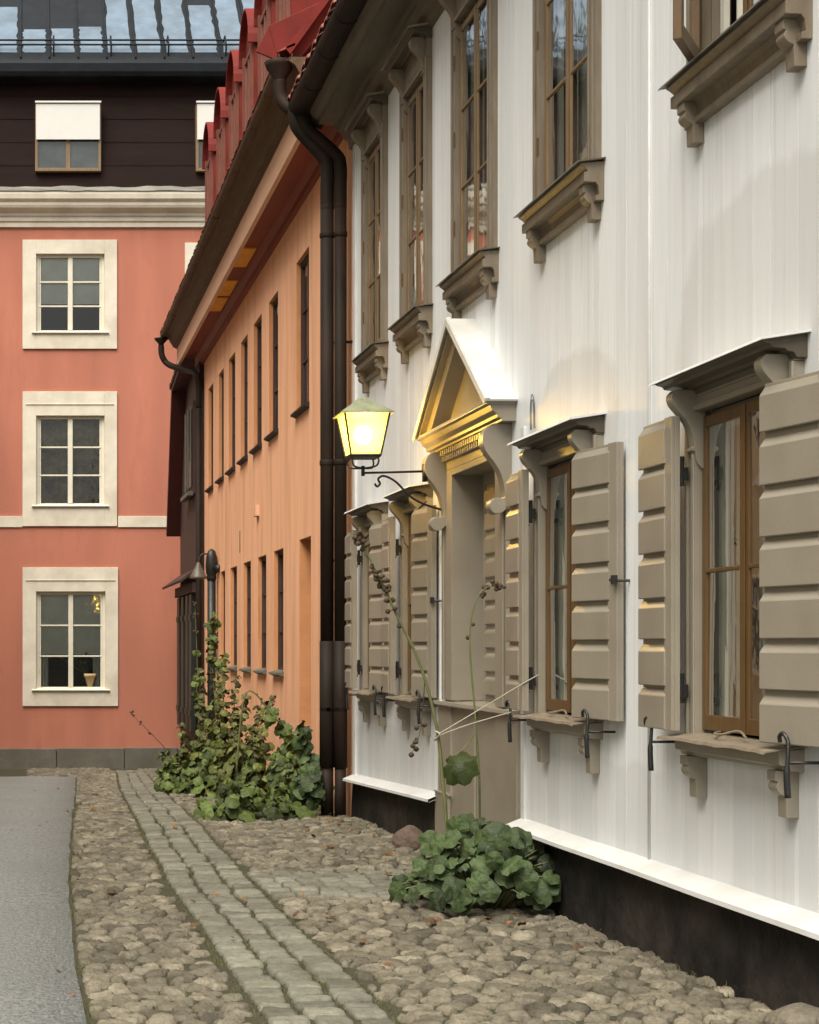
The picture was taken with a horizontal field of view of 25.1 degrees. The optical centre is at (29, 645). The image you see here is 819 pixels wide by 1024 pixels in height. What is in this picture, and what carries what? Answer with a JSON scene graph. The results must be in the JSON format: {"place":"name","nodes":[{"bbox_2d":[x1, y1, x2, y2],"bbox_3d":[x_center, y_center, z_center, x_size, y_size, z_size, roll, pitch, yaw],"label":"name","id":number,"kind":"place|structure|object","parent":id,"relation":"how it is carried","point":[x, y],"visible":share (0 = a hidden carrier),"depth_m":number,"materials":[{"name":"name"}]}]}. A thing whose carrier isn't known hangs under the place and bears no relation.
{"place":"outdoors","nodes":[
{"label":"outdoors","id":0,"kind":"place"},
{"bbox_2d":[0,776,86,1023],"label":"road","id":1,"kind":"structure","parent":0,"point":[36,954],"depth_m":11.45,"materials":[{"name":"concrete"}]},
{"bbox_2d":[0,766,749,1023],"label":"ground","id":2,"kind":"structure","parent":0,"point":[257,1018],"depth_m":9.80,"materials":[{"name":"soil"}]},
{"bbox_2d":[0,0,253,768],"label":"pink building","id":3,"kind":"structure","parent":2,"relation":"on","point":[106,110],"depth_m":40.00,"materials":[{"name":"paint"}]},
{"bbox_2d":[35,101,100,172],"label":"mansard window","id":4,"kind":"structure","parent":3,"relation":"in","point":[67,133],"depth_m":39.89,"materials":[{"name":"white fabric"}]},
{"bbox_2d":[23,240,116,348],"bbox_3d":[0.926,-7.994,40.051,2.149,2.480,0.298,0,0,0],"label":"window","id":5,"kind":"structure","parent":3,"relation":"in","point":[70,272],"depth_m":39.95,"materials":[{"name":"beige stone"}]},
{"bbox_2d":[23,391,116,525],"bbox_3d":[0.926,-4.251,40.105,2.149,3.063,0.408,0,0,0],"label":"window","id":6,"kind":"structure","parent":3,"relation":"in","point":[70,437],"depth_m":39.95,"materials":[{"name":"beige stone"}]},
{"bbox_2d":[23,567,117,705],"bbox_3d":[0.937,-0.206,40.070,2.171,3.154,0.337,0,0,0],"label":"window","id":7,"kind":"structure","parent":3,"relation":"in","point":[70,612],"depth_m":39.95,"materials":[{"name":"beige stone"}]},
{"bbox_2d":[60,652,95,686],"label":"flower pot","id":8,"kind":"object","parent":3,"relation":"in","point":[89,680],"visible":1,"depth_m":40.14,"materials":[{"name":"ceramic"}]},
{"bbox_2d":[185,243,196,272],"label":"window","id":9,"kind":"structure","parent":3,"relation":"in","point":[189,247],"depth_m":39.95,"materials":[{"name":"beige stone"}]},
{"bbox_2d":[195,101,214,172],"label":"mansard window","id":10,"kind":"structure","parent":3,"relation":"in","point":[204,110],"depth_m":39.88,"materials":[{"name":"white fabric"}]},
{"bbox_2d":[162,358,203,761],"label":"dark timber house","id":11,"kind":"structure","parent":2,"relation":"on","point":[181,509],"depth_m":36.50,"materials":[{"name":"black wood"}]},
{"bbox_2d":[180,400,194,501],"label":"window","id":12,"kind":"structure","parent":11,"relation":"in","point":[190,412],"depth_m":35.40,"materials":[{"name":"grey wood"}]},
{"bbox_2d":[205,549,219,746],"bbox_3d":[3.306,0.349,31.490,0.215,4.178,0.446,0,0,-13],"label":"iron post","id":13,"kind":"object","parent":2,"relation":"on","point":[212,566],"visible":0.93,"depth_m":31.53,"materials":[{"name":"grey metal"}]},
{"bbox_2d":[164,637,275,803],"bbox_3d":[2.425,1.022,23.055,0.546,2.273,5.244,0,0,-8],"label":"hollyhock bush","id":14,"kind":"object","parent":2,"relation":"on","point":[228,751],"visible":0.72,"depth_m":22.42,"materials":[{"name":"green plant"}]},
{"bbox_2d":[203,611,222,728],"bbox_3d":[2.427,0.676,23.028,0.268,2.251,0.378,0,0,15],"label":"hollyhock stalk","id":15,"kind":"object","parent":14,"relation":"on","point":[212,624],"visible":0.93,"depth_m":22.98,"materials":[{"name":"green plant"}]},
{"bbox_2d":[154,733,334,822],"bbox_3d":[2.538,1.622,21.742,1.684,1.136,8.407,0,0,0],"label":"hollyhock bush","id":16,"kind":"object","parent":2,"relation":"on","point":[243,800],"visible":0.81,"depth_m":19.33,"materials":[{"name":"green plant"}]},
{"bbox_2d":[131,710,171,756],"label":"hollyhock stalk","id":17,"kind":"object","parent":16,"relation":"attached to","point":[149,732],"visible":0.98,"depth_m":26.00,"materials":[{"name":"plant"}]},
{"bbox_2d":[235,690,315,772],"bbox_3d":[2.821,0.976,20.044,0.937,0.954,0.283,0,0,8],"label":"hollyhock stalk","id":18,"kind":"object","parent":16,"relation":"on","point":[283,729],"visible":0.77,"depth_m":19.99,"materials":[{"name":"green plant"}]},
{"bbox_2d":[289,720,324,810],"bbox_3d":[2.945,1.257,18.590,0.388,0.925,0.776,0,0,0],"label":"leafy shoot","id":19,"kind":"object","parent":16,"relation":"attached to","point":[309,793],"visible":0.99,"depth_m":18.48,"materials":[{"name":"green plant"}]},
{"bbox_2d":[154,0,352,816],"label":"orange house","id":20,"kind":"structure","parent":2,"relation":"on","point":[242,323],"depth_m":24.35,"materials":[{"name":"paint"}]},
{"bbox_2d":[189,553,206,578],"bbox_3d":[3.142,-1.465,32.226,0.435,0.470,0.336,0,0,-31],"label":"cone lamp","id":21,"kind":"object","parent":20,"relation":"attached to","point":[198,572],"visible":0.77,"depth_m":32.12,"materials":[{"name":"metal"}]},
{"bbox_2d":[204,384,212,492],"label":"window","id":22,"kind":"structure","parent":20,"relation":"in","point":[210,488],"depth_m":33.29,"materials":[{"name":"orange paint"}]},
{"bbox_2d":[215,368,223,484],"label":"window","id":23,"kind":"structure","parent":20,"relation":"in","point":[221,376],"depth_m":31.50,"materials":[{"name":"orange paint"}]},
{"bbox_2d":[221,571,224,660],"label":"window","id":24,"kind":"structure","parent":20,"relation":"in","point":[223,572],"depth_m":31.20,"materials":[{"name":"orange paint"}]},
{"bbox_2d":[224,352,234,475],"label":"window","id":25,"kind":"structure","parent":20,"relation":"in","point":[231,469],"depth_m":29.86,"materials":[{"name":"orange paint"}]},
{"bbox_2d":[226,566,236,670],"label":"window","id":26,"kind":"structure","parent":20,"relation":"in","point":[233,667],"depth_m":29.59,"materials":[{"name":"orange paint"}]},
{"bbox_2d":[236,334,247,465],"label":"window","id":27,"kind":"structure","parent":20,"relation":"in","point":[244,344],"depth_m":28.19,"materials":[{"name":"orange paint"}]},
{"bbox_2d":[239,561,250,672],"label":"window","id":28,"kind":"structure","parent":20,"relation":"in","point":[247,565],"depth_m":27.80,"materials":[{"name":"orange paint"}]},
{"bbox_2d":[249,314,261,454],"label":"window","id":29,"kind":"structure","parent":20,"relation":"in","point":[258,324],"depth_m":26.54,"materials":[{"name":"orange paint"}]},
{"bbox_2d":[253,555,266,674],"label":"window","id":30,"kind":"structure","parent":20,"relation":"in","point":[261,669],"depth_m":26.04,"materials":[{"name":"orange paint"}]},
{"bbox_2d":[264,291,278,441],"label":"window","id":31,"kind":"structure","parent":20,"relation":"in","point":[273,304],"depth_m":24.84,"materials":[{"name":"orange paint"}]},
{"bbox_2d":[268,548,283,676],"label":"window","id":32,"kind":"structure","parent":20,"relation":"in","point":[278,555],"depth_m":24.35,"materials":[{"name":"orange paint"}]},
{"bbox_2d":[290,246,309,418],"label":"window","id":33,"kind":"structure","parent":20,"relation":"in","point":[302,266],"depth_m":22.29,"materials":[{"name":"orange paint"}]},
{"bbox_2d":[300,536,310,728],"bbox_3d":[3.675,0.685,21.650,0.550,4.030,0.900,0,0,0],"label":"doorway","id":34,"kind":"structure","parent":20,"relation":"in","point":[305,543],"depth_m":22.10,"materials":[{"name":"orange paint"}]},
{"bbox_2d":[115,770,394,1023],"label":"sett strip","id":35,"kind":"object","parent":2,"relation":"on","point":[304,993],"visible":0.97,"depth_m":10.41,"materials":[{"name":"grey stone"}]},
{"bbox_2d":[287,0,818,1009],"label":"white house","id":36,"kind":"structure","parent":2,"relation":"on","point":[585,302],"depth_m":10.43,"materials":[{"name":"paint"}]},
{"bbox_2d":[344,91,388,392],"bbox_3d":[3.381,-3.893,17.170,0.412,2.721,1.130,0,0,0],"label":"window","id":37,"kind":"structure","parent":36,"relation":"in","point":[368,125],"depth_m":17.16,"materials":[{"name":"beige paint"}]},
{"bbox_2d":[344,500,392,725],"bbox_3d":[3.381,-0.311,17.145,0.412,2.146,1.712,0,0,0],"label":"window","id":38,"kind":"structure","parent":36,"relation":"in","point":[370,517],"depth_m":17.54,"materials":[{"name":"beige paint"}]},
{"bbox_2d":[333,398,441,510],"bbox_3d":[2.931,-1.549,14.250,0.869,0.911,0.422,0,0,0],"label":"wall lantern","id":39,"kind":"object","parent":36,"relation":"attached to","point":[363,408],"depth_m":14.20,"materials":[{"name":"yellow glass"}]},
{"bbox_2d":[380,22,433,363],"bbox_3d":[3.381,-3.893,15.340,0.412,2.721,1.130,0,0,0],"label":"window","id":40,"kind":"structure","parent":36,"relation":"in","point":[409,65],"depth_m":15.32,"materials":[{"name":"beige paint"}]},
{"bbox_2d":[381,483,441,735],"bbox_3d":[3.381,-0.311,15.295,0.412,2.146,1.712,0,0,0],"label":"window","id":41,"kind":"structure","parent":36,"relation":"in","point":[417,548],"depth_m":15.00,"materials":[{"name":"beige paint"}]},
{"bbox_2d":[436,0,499,318],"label":"window","id":42,"kind":"structure","parent":36,"relation":"in","point":[474,252],"depth_m":13.35,"materials":[{"name":"beige paint"}]},
{"bbox_2d":[433,448,520,848],"bbox_3d":[3.498,0.215,13.300,0.345,3.570,2.360,0,0,0],"label":"door","id":43,"kind":"structure","parent":36,"relation":"in","point":[474,543],"depth_m":13.89,"materials":[{"name":"beige paint"}]},
{"bbox_2d":[434,675,537,740],"bbox_3d":[3.013,0.406,11.556,0.688,0.448,0.090,0,0,6],"label":"twine","id":44,"kind":"object","parent":36,"relation":"attached to","point":[438,736],"visible":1,"depth_m":11.59,"materials":[{"name":"beige fabric"}]},
{"bbox_2d":[513,0,605,263],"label":"window","id":45,"kind":"structure","parent":36,"relation":"in","point":[568,163],"depth_m":11.04,"materials":[{"name":"beige paint"}]},
{"bbox_2d":[505,412,629,773],"bbox_3d":[3.381,-0.311,10.950,0.412,2.146,2.017,0,0,0],"label":"window","id":46,"kind":"structure","parent":36,"relation":"in","point":[575,511],"depth_m":10.98,"materials":[{"name":"beige paint"}]},
{"bbox_2d":[638,329,818,817],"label":"window","id":47,"kind":"structure","parent":36,"relation":"in","point":[750,473],"depth_m":8.37,"materials":[{"name":"beige paint"}]},
{"bbox_2d":[658,0,812,147],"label":"window","id":48,"kind":"structure","parent":36,"relation":"in","point":[724,60],"depth_m":8.39,"materials":[{"name":"beige paint"}]},
{"bbox_2d":[247,868,523,899],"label":"sett path","id":49,"kind":"structure","parent":0,"point":[277,885],"depth_m":12.39,"materials":[{"name":"grey stone"}]},
{"bbox_2d":[24,767,773,1023],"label":"cobblestone pavement","id":50,"kind":"structure","parent":0,"point":[98,790],"depth_m":9.81,"materials":[{"name":"stone"}]},
{"bbox_2d":[191,601,205,742],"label":"hollyhock stalk","id":51,"kind":"object","parent":50,"relation":"on","point":[195,653],"visible":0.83,"depth_m":24.00,"materials":[{"name":"green plant"}]},
{"bbox_2d":[11,788,597,995],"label":"leaf litter","id":52,"kind":"object","parent":50,"relation":"on","point":[429,920],"visible":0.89,"depth_m":11.28,"materials":[{"name":"brown plant"}]},
{"bbox_2d":[392,825,422,850],"bbox_3d":[3.054,1.547,14.148,0.272,0.214,0.214,0,0,0],"label":"loose stone","id":53,"kind":"object","parent":50,"relation":"on","point":[407,836],"visible":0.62,"depth_m":14.08,"materials":[{"name":"red stone"}]},
{"bbox_2d":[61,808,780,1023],"bbox_3d":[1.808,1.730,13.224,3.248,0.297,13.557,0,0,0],"label":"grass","id":54,"kind":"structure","parent":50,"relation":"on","point":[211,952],"depth_m":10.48,"materials":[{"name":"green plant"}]},
{"bbox_2d":[388,813,560,913],"bbox_3d":[2.865,1.400,11.402,1.050,0.652,1.245,0,0,0],"label":"hollyhock clump","id":55,"kind":"object","parent":50,"relation":"on","point":[490,859],"visible":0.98,"depth_m":11.10,"materials":[{"name":"green plant"}]},
{"bbox_2d":[352,527,447,832],"bbox_3d":[2.457,0.279,11.603,0.647,2.123,0.123,0,0,0],"label":"hollyhock stalk","id":56,"kind":"object","parent":55,"relation":"on","point":[360,535],"visible":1,"depth_m":11.59,"materials":[{"name":"green plant"}]},
{"bbox_2d":[465,579,505,828],"bbox_3d":[3.043,0.470,11.708,0.266,1.827,0.086,0,0,8],"label":"hollyhock stalk","id":57,"kind":"object","parent":55,"relation":"on","point":[497,586],"visible":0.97,"depth_m":11.70,"materials":[{"name":"green plant"}]},
{"bbox_2d":[443,733,479,785],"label":"drooping leaf","id":58,"kind":"object","parent":57,"relation":"hanging from","point":[461,767],"visible":1,"depth_m":11.50,"materials":[{"name":"green plant"}]},
{"bbox_2d":[763,1002,818,1023],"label":"loose stone","id":59,"kind":"object","parent":50,"relation":"on","point":[799,1013],"visible":1,"depth_m":7.40,"materials":[{"name":"stone"}]},
{"bbox_2d":[408,684,426,757],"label":"dry twig","id":60,"kind":"object","parent":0,"point":[415,742],"visible":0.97,"depth_m":11.80,"materials":[{"name":"brown plant"}]}
]}

